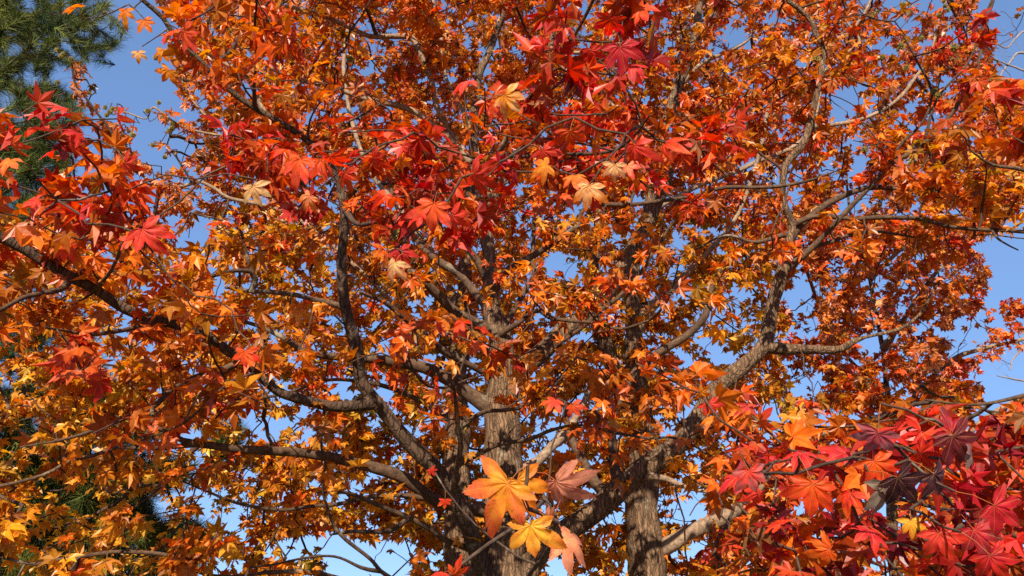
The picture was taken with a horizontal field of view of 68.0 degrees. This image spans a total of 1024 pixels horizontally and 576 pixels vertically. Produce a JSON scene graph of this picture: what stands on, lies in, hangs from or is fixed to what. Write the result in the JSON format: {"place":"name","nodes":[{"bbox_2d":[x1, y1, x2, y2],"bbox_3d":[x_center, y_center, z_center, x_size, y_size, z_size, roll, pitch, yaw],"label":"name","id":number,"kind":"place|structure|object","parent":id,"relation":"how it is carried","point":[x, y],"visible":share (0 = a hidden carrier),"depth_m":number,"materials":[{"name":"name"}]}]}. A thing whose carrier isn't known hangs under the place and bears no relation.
{"place":"outdoors","nodes":[
{"label":"outdoors","id":0,"kind":"place"},
{"bbox_2d":[0,0,1023,575],"label":"sky","id":1,"kind":"structure","parent":0,"point":[127,83],"materials":[{"name":"blue"}]},
{"bbox_3d":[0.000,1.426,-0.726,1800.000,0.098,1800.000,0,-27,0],"label":"ground","id":2,"kind":"structure","parent":0,"visible":0},
{"bbox_2d":[0,0,253,575],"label":"pine tree","id":3,"kind":"object","parent":2,"relation":"on","point":[49,26],"visible":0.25,"depth_m":8.88,"materials":[{"name":"green plant"}]},
{"bbox_2d":[0,0,599,575],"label":"sweetgum tree","id":4,"kind":"object","parent":2,"relation":"on","point":[364,442],"visible":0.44,"depth_m":7.00,"materials":[{"name":"orange plant"}]},
{"bbox_2d":[0,0,1023,575],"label":"sweetgum tree","id":5,"kind":"object","parent":2,"relation":"on","point":[504,488],"visible":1,"depth_m":4.22,"materials":[{"name":"orange plant"}]},
{"bbox_2d":[473,0,1023,575],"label":"sweetgum tree","id":6,"kind":"object","parent":2,"relation":"on","point":[649,542],"visible":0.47,"depth_m":8.01,"materials":[{"name":"orange plant"}]},
{"bbox_2d":[534,117,1023,575],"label":"sweetgum tree","id":7,"kind":"object","parent":2,"relation":"on","point":[957,366],"visible":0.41,"depth_m":10.26,"materials":[{"name":"orange plant"}]},
{"bbox_2d":[617,71,1023,575],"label":"sweetgum tree","id":8,"kind":"object","parent":2,"relation":"on","point":[866,458],"visible":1,"depth_m":2.23,"materials":[{"name":"red plant"}]},
{"bbox_2d":[985,10,1023,392],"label":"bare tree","id":9,"kind":"object","parent":2,"relation":"on","point":[1015,54],"visible":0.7,"depth_m":19.24,"materials":[{"name":"plant"}]}
]}

